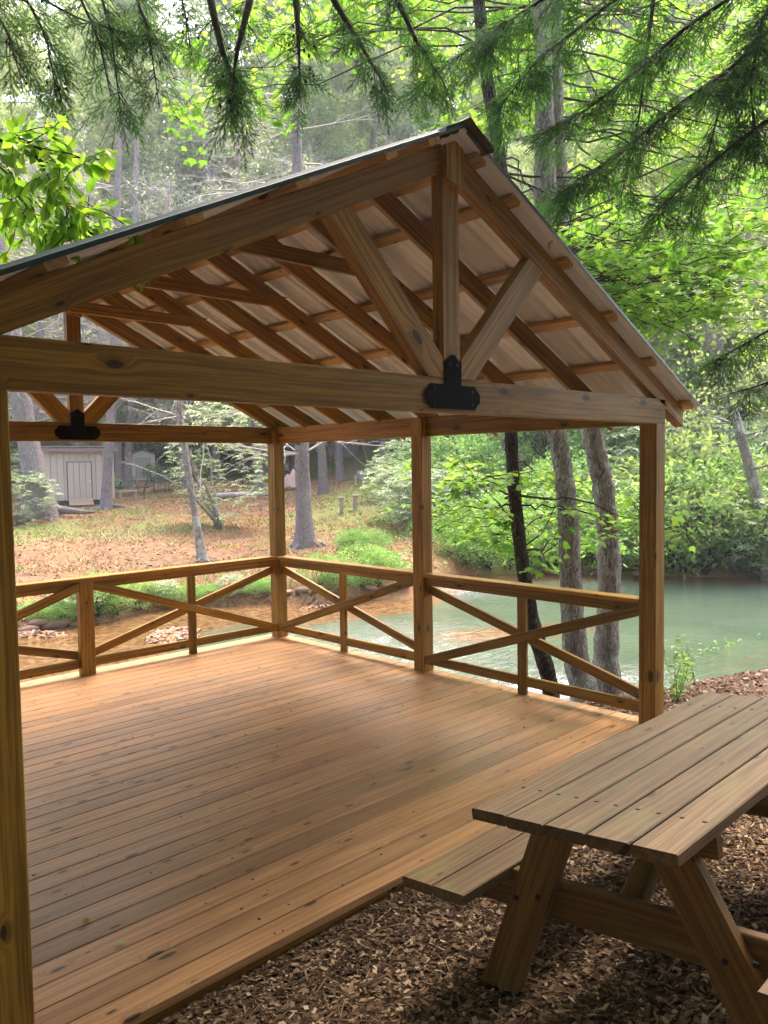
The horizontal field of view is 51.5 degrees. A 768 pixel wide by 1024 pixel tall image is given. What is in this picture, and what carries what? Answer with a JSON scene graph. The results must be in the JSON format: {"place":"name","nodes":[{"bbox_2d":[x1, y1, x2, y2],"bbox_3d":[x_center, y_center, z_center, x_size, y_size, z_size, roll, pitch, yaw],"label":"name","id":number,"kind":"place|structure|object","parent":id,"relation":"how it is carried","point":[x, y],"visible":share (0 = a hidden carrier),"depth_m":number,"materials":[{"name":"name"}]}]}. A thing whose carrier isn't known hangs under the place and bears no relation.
{"place":"outdoors","nodes":[
{"label":"outdoors","id":0,"kind":"place"},
{"bbox_2d":[2,0,742,182],"label":"sky","id":1,"kind":"structure","parent":0,"point":[173,10],"materials":[{"name":"white"}]},
{"bbox_2d":[10,406,767,1023],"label":"ground","id":2,"kind":"structure","parent":0,"point":[352,464],"depth_m":20.87,"materials":[{"name":"brown soil"}]},
{"bbox_2d":[0,100,63,420],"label":"woodland tree","id":3,"kind":"object","parent":2,"relation":"on","point":[3,129],"visible":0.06,"depth_m":38.29,"materials":[{"name":"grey plant"}]},
{"bbox_2d":[11,469,63,525],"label":"bank shrub","id":4,"kind":"object","parent":2,"relation":"on","point":[18,509],"visible":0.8,"depth_m":28.33,"materials":[{"name":"green plant"}]},
{"bbox_2d":[17,597,73,621],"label":"bank shrub","id":5,"kind":"object","parent":2,"relation":"on","point":[39,616],"visible":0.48,"depth_m":15.35,"materials":[{"name":"green plant"}]},
{"bbox_2d":[0,205,95,521],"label":"pine tree","id":6,"kind":"object","parent":2,"relation":"on","point":[30,456],"visible":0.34,"depth_m":29.18,"materials":[{"name":"grey plant"}]},
{"bbox_2d":[0,105,125,506],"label":"bare tree","id":7,"kind":"object","parent":2,"relation":"on","point":[36,406],"visible":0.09,"depth_m":35.45,"materials":[{"name":"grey plant"}]},
{"bbox_2d":[8,188,135,445],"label":"bare tree","id":8,"kind":"object","parent":2,"relation":"on","point":[61,395],"visible":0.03,"depth_m":42.53,"materials":[{"name":"grey plant"}]},
{"bbox_2d":[0,0,145,443],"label":"woodland tree","id":9,"kind":"object","parent":2,"relation":"on","point":[34,113],"visible":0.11,"depth_m":51.22,"materials":[{"name":"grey plant"}]},
{"bbox_2d":[0,109,153,294],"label":"leafy tree","id":10,"kind":"object","parent":2,"relation":"on","point":[59,229],"visible":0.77,"depth_m":3.25,"materials":[{"name":"green plant"}]},
{"bbox_2d":[41,446,117,505],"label":"garden shed","id":11,"kind":"structure","parent":2,"relation":"on","point":[75,473],"depth_m":35.34,"materials":[{"name":"beige paint"}]},
{"bbox_2d":[67,462,91,497],"bbox_3d":[-13.532,-1.400,35.445,0.977,1.622,0.065,-3,4,-27],"label":"door","id":12,"kind":"structure","parent":11,"relation":"in","point":[78,487],"depth_m":35.44,"materials":[{"name":"beige paint"}]},
{"bbox_2d":[12,0,147,190],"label":"woodland tree","id":13,"kind":"object","parent":2,"relation":"on","point":[64,17],"visible":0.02,"depth_m":72.86,"materials":[{"name":"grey plant"}]},
{"bbox_2d":[31,168,161,485],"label":"bare tree","id":14,"kind":"object","parent":2,"relation":"on","point":[119,471],"visible":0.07,"depth_m":45.63,"materials":[{"name":"grey plant"}]},
{"bbox_2d":[63,567,132,617],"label":"bank shrub","id":15,"kind":"object","parent":2,"relation":"on","point":[97,613],"visible":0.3,"depth_m":15.87,"materials":[{"name":"green plant"}]},
{"bbox_2d":[72,138,124,509],"bbox_3d":[-11.295,-7.758,34.191,5.347,16.108,5.310,0,3,13],"label":"pine tree","id":16,"kind":"object","parent":2,"relation":"on","point":[106,500],"visible":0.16,"depth_m":34.29,"materials":[{"name":"grey plant"}]},
{"bbox_2d":[0,0,214,154],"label":"hemlock tree","id":17,"kind":"object","parent":2,"relation":"on","point":[96,30],"visible":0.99,"depth_m":4.08,"materials":[{"name":"green plant"}]},
{"bbox_2d":[23,0,204,339],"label":"woodland tree","id":18,"kind":"object","parent":2,"relation":"on","point":[105,121],"visible":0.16,"depth_m":56.44,"materials":[{"name":"green plant"}]},
{"bbox_2d":[32,0,199,226],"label":"woodland tree","id":19,"kind":"object","parent":2,"relation":"on","point":[69,43],"visible":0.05,"depth_m":68.41,"materials":[{"name":"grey plant"}]},
{"bbox_2d":[98,341,150,455],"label":"woodland tree","id":20,"kind":"object","parent":2,"relation":"on","point":[120,418],"visible":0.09,"depth_m":53.01,"materials":[{"name":"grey plant"}]},
{"bbox_2d":[81,110,184,403],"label":"bare tree","id":21,"kind":"object","parent":2,"relation":"on","point":[127,139],"visible":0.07,"depth_m":58.46,"materials":[{"name":"grey plant"}]},
{"bbox_2d":[74,138,192,488],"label":"pine tree","id":22,"kind":"object","parent":2,"relation":"on","point":[127,474],"visible":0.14,"depth_m":45.57,"materials":[{"name":"grey plant"}]},
{"bbox_2d":[117,581,158,610],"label":"bank shrub","id":23,"kind":"object","parent":2,"relation":"on","point":[148,585],"visible":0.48,"depth_m":16.84,"materials":[{"name":"green plant"}]},
{"bbox_2d":[132,449,156,479],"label":"plastic shed","id":24,"kind":"structure","parent":2,"relation":"on","point":[141,458],"depth_m":52.39,"materials":[{"name":"grey plastic"}]},
{"bbox_2d":[92,146,229,491],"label":"bare tree","id":25,"kind":"object","parent":2,"relation":"on","point":[168,200],"visible":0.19,"depth_m":40.88,"materials":[{"name":"grey plant"}]},
{"bbox_2d":[107,397,215,562],"bbox_3d":[-4.948,-2.696,19.580,5.340,8.942,5.186,-4,5,-44],"label":"slender tree","id":26,"kind":"object","parent":2,"relation":"on","point":[201,555],"visible":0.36,"depth_m":20.78,"materials":[{"name":"grey plant"}]},
{"bbox_2d":[121,399,225,468],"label":"bank shrub","id":27,"kind":"object","parent":2,"relation":"on","point":[165,449],"visible":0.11,"depth_m":54.23,"materials":[{"name":"green plant"}]},
{"bbox_2d":[154,399,211,460],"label":"woodland tree","id":28,"kind":"object","parent":2,"relation":"on","point":[175,448],"visible":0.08,"depth_m":51.60,"materials":[{"name":"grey plant"}]},
{"bbox_2d":[17,586,357,643],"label":"gravel","id":29,"kind":"structure","parent":2,"relation":"on","point":[158,633],"depth_m":14.84,"materials":[{"name":"beige gravel"}]},
{"bbox_2d":[33,598,76,622],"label":"bank shrub","id":30,"kind":"object","parent":29,"relation":"on","point":[64,616],"visible":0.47,"depth_m":15.36,"materials":[{"name":"green plant"}]},
{"bbox_2d":[162,582,212,602],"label":"bank shrub","id":31,"kind":"object","parent":2,"relation":"on","point":[181,589],"visible":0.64,"depth_m":17.30,"materials":[{"name":"green plant"}]},
{"bbox_2d":[120,401,268,529],"bbox_3d":[-6.110,-1.649,27.249,4.878,4.777,4.294,-4,5,-44],"label":"rhododendron","id":32,"kind":"object","parent":2,"relation":"on","point":[215,517],"visible":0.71,"depth_m":27.09,"materials":[{"name":"green plant"}]},
{"bbox_2d":[122,38,268,459],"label":"woodland tree","id":33,"kind":"object","parent":2,"relation":"on","point":[187,167],"visible":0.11,"depth_m":55.02,"materials":[{"name":"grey plant"}]},
{"bbox_2d":[155,175,250,479],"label":"bare tree","id":34,"kind":"object","parent":2,"relation":"on","point":[214,452],"visible":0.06,"depth_m":49.80,"materials":[{"name":"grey plant"}]},
{"bbox_2d":[139,47,271,219],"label":"woodland tree","id":35,"kind":"object","parent":2,"relation":"on","point":[220,175],"visible":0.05,"depth_m":58.67,"materials":[{"name":"green plant"}]},
{"bbox_2d":[205,404,267,478],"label":"woodland tree","id":36,"kind":"object","parent":2,"relation":"on","point":[250,425],"visible":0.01,"depth_m":49.71,"materials":[{"name":"green plant"}]},
{"bbox_2d":[183,104,291,491],"bbox_3d":[-6.544,-10.075,38.436,8.088,19.073,9.150,-2,4,-22],"label":"bare tree","id":37,"kind":"object","parent":2,"relation":"on","point":[255,476],"visible":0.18,"depth_m":37.19,"materials":[{"name":"grey plant"}]},
{"bbox_2d":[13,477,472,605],"bbox_3d":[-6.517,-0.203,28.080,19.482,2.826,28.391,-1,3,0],"label":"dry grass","id":38,"kind":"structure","parent":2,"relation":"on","point":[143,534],"depth_m":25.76,"materials":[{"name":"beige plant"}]},
{"bbox_2d":[120,0,365,420],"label":"woodland tree","id":39,"kind":"object","parent":2,"relation":"on","point":[197,4],"visible":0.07,"depth_m":63.31,"materials":[{"name":"green plant"}]},
{"bbox_2d":[130,0,409,549],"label":"oak tree","id":40,"kind":"object","parent":2,"relation":"on","point":[304,535],"visible":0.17,"depth_m":22.73,"materials":[{"name":"grey plant"}]},
{"bbox_2d":[13,475,538,597],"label":"slope litter","id":41,"kind":"object","parent":2,"relation":"on","point":[90,562],"visible":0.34,"depth_m":24.37,"materials":[{"name":"brown plant"}]},
{"bbox_2d":[216,0,376,470],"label":"woodland tree","id":42,"kind":"object","parent":2,"relation":"on","point":[338,111],"visible":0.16,"depth_m":52.00,"materials":[{"name":"green plant"}]},
{"bbox_2d":[259,134,336,494],"bbox_3d":[-3.479,-8.799,36.964,7.111,16.616,7.777,2,4,36],"label":"bare tree","id":43,"kind":"object","parent":2,"relation":"on","point":[323,485],"visible":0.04,"depth_m":37.71,"materials":[{"name":"grey plant"}]},
{"bbox_2d":[267,136,349,481],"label":"bare tree","id":44,"kind":"object","parent":2,"relation":"on","point":[339,458],"visible":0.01,"depth_m":43.74,"materials":[{"name":"grey plant"}]},
{"bbox_2d":[297,549,339,585],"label":"bank shrub","id":45,"kind":"object","parent":2,"relation":"on","point":[328,557],"visible":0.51,"depth_m":18.09,"materials":[{"name":"green plant"}]},
{"bbox_2d":[165,0,472,172],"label":"hemlock tree","id":46,"kind":"object","parent":2,"relation":"on","point":[231,76],"visible":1,"depth_m":4.30,"materials":[{"name":"green plant"}]},
{"bbox_2d":[240,0,400,166],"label":"woodland tree","id":47,"kind":"object","parent":2,"relation":"on","point":[277,7],"visible":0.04,"depth_m":63.40,"materials":[{"name":"green plant"}]},
{"bbox_2d":[311,572,372,590],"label":"bank shrub","id":48,"kind":"object","parent":2,"relation":"on","point":[350,581],"visible":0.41,"depth_m":17.94,"materials":[{"name":"green plant"}]},
{"bbox_2d":[0,116,703,1023],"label":"pavilion","id":49,"kind":"structure","parent":2,"relation":"on","point":[420,290],"depth_m":5.21,"materials":[{"name":"brown wood"}]},
{"bbox_2d":[336,529,374,554],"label":"bank shrub","id":50,"kind":"object","parent":2,"relation":"on","point":[353,535],"visible":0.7,"depth_m":21.67,"materials":[{"name":"green plant"}]},
{"bbox_2d":[269,0,443,456],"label":"woodland tree","id":51,"kind":"object","parent":2,"relation":"on","point":[399,65],"visible":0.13,"depth_m":54.51,"materials":[{"name":"green plant"}]},
{"bbox_2d":[332,539,392,586],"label":"bank shrub","id":52,"kind":"object","parent":2,"relation":"on","point":[341,554],"visible":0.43,"depth_m":18.29,"materials":[{"name":"green plant"}]},
{"bbox_2d":[330,526,401,553],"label":"bank shrub","id":53,"kind":"object","parent":2,"relation":"on","point":[375,534],"visible":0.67,"depth_m":21.92,"materials":[{"name":"green plant"}]},
{"bbox_2d":[355,547,406,585],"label":"bank shrub","id":54,"kind":"object","parent":2,"relation":"on","point":[394,559],"visible":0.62,"depth_m":18.40,"materials":[{"name":"green plant"}]},
{"bbox_2d":[14,435,751,608],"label":"green grass","id":55,"kind":"structure","parent":2,"relation":"on","point":[133,512],"depth_m":27.05,"materials":[{"name":"green plant"}]},
{"bbox_2d":[360,453,411,497],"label":"bank shrub","id":56,"kind":"object","parent":2,"relation":"on","point":[372,468],"visible":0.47,"depth_m":32.27,"materials":[{"name":"green plant"}]},
{"bbox_2d":[360,460,447,519],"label":"bank shrub","id":57,"kind":"object","parent":2,"relation":"on","point":[389,471],"visible":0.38,"depth_m":27.08,"materials":[{"name":"green plant"}]},
{"bbox_2d":[350,42,463,144],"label":"woodland tree","id":58,"kind":"object","parent":2,"relation":"on","point":[391,47],"visible":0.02,"depth_m":65.05,"materials":[{"name":"green plant"}]},
{"bbox_2d":[355,75,469,154],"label":"woodland tree","id":59,"kind":"object","parent":2,"relation":"on","point":[402,136],"visible":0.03,"depth_m":54.32,"materials":[{"name":"green plant"}]},
{"bbox_2d":[372,437,452,489],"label":"bank shrub","id":60,"kind":"object","parent":2,"relation":"on","point":[395,441],"visible":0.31,"depth_m":33.78,"materials":[{"name":"green plant"}]},
{"bbox_2d":[378,470,460,527],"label":"bank shrub","id":61,"kind":"object","parent":2,"relation":"on","point":[387,498],"visible":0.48,"depth_m":25.05,"materials":[{"name":"green plant"}]},
{"bbox_2d":[159,0,694,702],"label":"riverside tree","id":62,"kind":"object","parent":2,"relation":"on","point":[569,568],"visible":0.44,"depth_m":9.68,"materials":[{"name":"green plant"}]},
{"bbox_2d":[390,462,491,525],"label":"bank shrub","id":63,"kind":"object","parent":2,"relation":"on","point":[438,473],"visible":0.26,"depth_m":26.43,"materials":[{"name":"green plant"}]},
{"bbox_2d":[380,436,503,483],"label":"bank shrub","id":64,"kind":"object","parent":2,"relation":"on","point":[405,456],"visible":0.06,"depth_m":34.19,"materials":[{"name":"green plant"}]},
{"bbox_2d":[391,433,530,508],"bbox_3d":[2.693,-1.570,28.969,4.995,3.661,5.049,2,5,43],"label":"bank shrub","id":65,"kind":"object","parent":2,"relation":"on","point":[472,438],"visible":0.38,"depth_m":28.43,"materials":[{"name":"green plant"}]},
{"bbox_2d":[160,814,767,1023],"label":"mulch","id":66,"kind":"object","parent":2,"relation":"on","point":[654,1000],"visible":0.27,"depth_m":3.13,"materials":[{"name":"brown wood"}]},
{"bbox_2d":[402,693,767,1023],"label":"picnic table","id":67,"kind":"object","parent":66,"relation":"on","point":[669,797],"visible":1,"depth_m":2.71,"materials":[{"name":"brown wood"}]},
{"bbox_2d":[432,508,498,565],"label":"bank shrub","id":68,"kind":"object","parent":2,"relation":"on","point":[457,546],"visible":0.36,"depth_m":21.97,"materials":[{"name":"green plant"}]},
{"bbox_2d":[419,0,514,120],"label":"woodland tree","id":69,"kind":"object","parent":2,"relation":"on","point":[442,50],"visible":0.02,"depth_m":77.37,"materials":[{"name":"green plant"}]},
{"bbox_2d":[397,431,538,482],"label":"bank shrub","id":70,"kind":"object","parent":2,"relation":"on","point":[440,459],"visible":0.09,"depth_m":31.65,"materials":[{"name":"green plant"}]},
{"bbox_2d":[434,490,536,570],"bbox_3d":[2.921,0.481,22.119,3.121,2.263,3.088,0,4,20],"label":"bank shrub","id":71,"kind":"object","parent":2,"relation":"on","point":[460,552],"visible":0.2,"depth_m":21.84,"materials":[{"name":"green plant"}]},
{"bbox_2d":[445,519,558,572],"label":"bank shrub","id":72,"kind":"object","parent":2,"relation":"on","point":[500,557],"visible":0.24,"depth_m":21.51,"materials":[{"name":"green plant"}]},
{"bbox_2d":[428,0,617,186],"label":"woodland tree","id":73,"kind":"object","parent":2,"relation":"on","point":[475,95],"visible":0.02,"depth_m":56.31,"materials":[{"name":"green plant"}]},
{"bbox_2d":[494,429,581,460],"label":"bank shrub","id":74,"kind":"object","parent":2,"relation":"on","point":[541,448],"visible":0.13,"depth_m":37.63,"materials":[{"name":"green plant"}]},
{"bbox_2d":[480,443,632,530],"bbox_3d":[5.412,-0.517,23.972,4.274,3.132,4.320,1,4,29],"label":"bank shrub","id":75,"kind":"object","parent":2,"relation":"on","point":[547,463],"visible":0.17,"depth_m":23.25,"materials":[{"name":"green plant"}]},
{"bbox_2d":[349,432,764,578],"bbox_3d":[11.499,-1.950,34.110,25.456,5.481,31.497,-1,3,0],"label":"ground cover","id":76,"kind":"object","parent":2,"relation":"on","point":[408,528],"visible":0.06,"depth_m":27.71,"materials":[{"name":"green plant"}]},
{"bbox_2d":[505,141,608,448],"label":"woodland tree","id":77,"kind":"object","parent":2,"relation":"on","point":[526,171],"depth_m":41.79,"materials":[{"name":"green plant"}]},
{"bbox_2d":[371,0,767,429],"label":"hemlock tree","id":78,"kind":"object","parent":2,"relation":"on","point":[745,76],"visible":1,"depth_m":4.91,"materials":[{"name":"green plant"}]},
{"bbox_2d":[373,0,767,697],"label":"maple tree","id":79,"kind":"object","parent":2,"relation":"on","point":[713,264],"visible":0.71,"depth_m":9.02,"materials":[{"name":"green plant"}]},
{"bbox_2d":[507,480,637,546],"bbox_3d":[6.083,0.181,23.286,5.058,2.234,4.783,-3,4,-35],"label":"bank shrub","id":80,"kind":"object","parent":2,"relation":"on","point":[552,503],"visible":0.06,"depth_m":22.22,"materials":[{"name":"green plant"}]},
{"bbox_2d":[507,43,641,451],"bbox_3d":[9.656,-11.919,38.761,7.866,18.575,8.511,2,2,19],"label":"woodland tree","id":81,"kind":"object","parent":2,"relation":"on","point":[589,80],"visible":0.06,"depth_m":36.79,"materials":[{"name":"green plant"}]},
{"bbox_2d":[535,521,665,574],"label":"bank shrub","id":82,"kind":"object","parent":2,"relation":"on","point":[594,561],"visible":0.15,"depth_m":21.04,"materials":[{"name":"green plant"}]},
{"bbox_2d":[567,94,676,460],"bbox_3d":[9.201,-8.388,31.815,6.150,14.521,6.654,-2,4,-5],"label":"woodland tree","id":83,"kind":"object","parent":2,"relation":"on","point":[593,150],"visible":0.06,"depth_m":30.12,"materials":[{"name":"green plant"}]},
{"bbox_2d":[547,418,698,480],"bbox_3d":[9.236,-2.665,30.327,5.692,4.127,5.631,1,4,31],"label":"bank shrub","id":84,"kind":"object","parent":2,"relation":"on","point":[575,437],"visible":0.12,"depth_m":30.02,"materials":[{"name":"green plant"}]},
{"bbox_2d":[574,22,735,446],"bbox_3d":[12.633,-12.626,38.467,8.067,19.851,9.359,-4,6,-41],"label":"woodland tree","id":85,"kind":"object","parent":2,"relation":"on","point":[689,79],"visible":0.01,"depth_m":36.90,"materials":[{"name":"green plant"}]},
{"bbox_2d":[568,0,743,115],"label":"woodland tree","id":86,"kind":"object","parent":2,"relation":"on","point":[619,23],"visible":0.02,"depth_m":58.65,"materials":[{"name":"green plant"}]},
{"bbox_2d":[550,0,767,694],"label":"riverside tree","id":87,"kind":"object","parent":2,"relation":"on","point":[606,641],"visible":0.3,"depth_m":9.95,"materials":[{"name":"green plant"}]},
{"bbox_2d":[568,0,761,112],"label":"woodland tree","id":88,"kind":"object","parent":2,"relation":"on","point":[627,33],"visible":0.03,"depth_m":56.93,"materials":[{"name":"green plant"}]},
{"bbox_2d":[603,121,742,447],"bbox_3d":[9.703,-6.572,28.052,5.332,12.592,5.770,-4,5,-21],"label":"woodland tree","id":89,"kind":"object","parent":2,"relation":"on","point":[657,177],"visible":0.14,"depth_m":26.89,"materials":[{"name":"green plant"}]},
{"bbox_2d":[582,669,767,716],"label":"leaf litter","id":90,"kind":"object","parent":2,"relation":"on","point":[743,682],"visible":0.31,"depth_m":8.79,"materials":[{"name":"plant"}]},
{"bbox_2d":[613,463,741,548],"bbox_3d":[7.979,-0.084,22.047,3.867,2.607,3.892,0,3,15],"label":"bank shrub","id":91,"kind":"object","parent":2,"relation":"on","point":[616,482],"visible":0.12,"depth_m":21.31,"materials":[{"name":"green plant"}]},
{"bbox_2d":[668,653,695,702],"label":"weed","id":92,"kind":"object","parent":2,"relation":"on","point":[676,696],"visible":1,"depth_m":7.95,"materials":[{"name":"green plant"}]},
{"bbox_2d":[604,408,767,491],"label":"bank shrub","id":93,"kind":"object","parent":2,"relation":"on","point":[635,449],"visible":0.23,"depth_m":24.43,"materials":[{"name":"green plant"}]},
{"bbox_2d":[610,424,767,539],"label":"bank shrub","id":94,"kind":"object","parent":2,"relation":"on","point":[671,461],"visible":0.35,"depth_m":21.78,"materials":[{"name":"green plant"}]},
{"bbox_2d":[615,451,767,575],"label":"bank shrub","id":95,"kind":"object","parent":2,"relation":"on","point":[677,478],"visible":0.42,"depth_m":20.16,"materials":[{"name":"green plant"}]},
{"bbox_2d":[638,105,766,449],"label":"woodland tree","id":96,"kind":"object","parent":2,"relation":"on","point":[687,381],"visible":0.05,"depth_m":28.87,"materials":[{"name":"green plant"}]},
{"bbox_2d":[639,199,767,580],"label":"forked tree","id":97,"kind":"object","parent":2,"relation":"on","point":[751,474],"visible":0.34,"depth_m":19.82,"materials":[{"name":"green plant"}]},
{"bbox_2d":[659,188,767,453],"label":"woodland tree","id":98,"kind":"object","parent":2,"relation":"on","point":[761,419],"visible":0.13,"depth_m":27.79,"materials":[{"name":"green plant"}]},
{"bbox_2d":[664,472,767,578],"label":"bank shrub","id":99,"kind":"object","parent":2,"relation":"on","point":[712,564],"visible":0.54,"depth_m":20.08,"materials":[{"name":"green plant"}]},
{"bbox_2d":[668,139,767,427],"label":"woodland tree","id":100,"kind":"object","parent":2,"relation":"on","point":[755,191],"visible":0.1,"depth_m":30.36,"materials":[{"name":"green plant"}]},
{"bbox_2d":[680,484,767,575],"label":"bank shrub","id":101,"kind":"object","parent":2,"relation":"on","point":[746,566],"visible":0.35,"depth_m":20.13,"materials":[{"name":"green plant"}]},
{"bbox_2d":[684,441,767,534],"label":"bank shrub","id":102,"kind":"object","parent":2,"relation":"on","point":[737,463],"visible":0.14,"depth_m":21.76,"materials":[{"name":"green plant"}]},
{"bbox_2d":[697,488,767,574],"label":"bank shrub","id":103,"kind":"object","parent":2,"relation":"on","point":[729,529],"visible":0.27,"depth_m":20.16,"materials":[{"name":"green plant"}]},
{"bbox_2d":[18,573,767,700],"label":"river water","id":104,"kind":"structure","parent":0,"point":[705,611],"depth_m":14.95,"materials":[{"name":"green liquid"}]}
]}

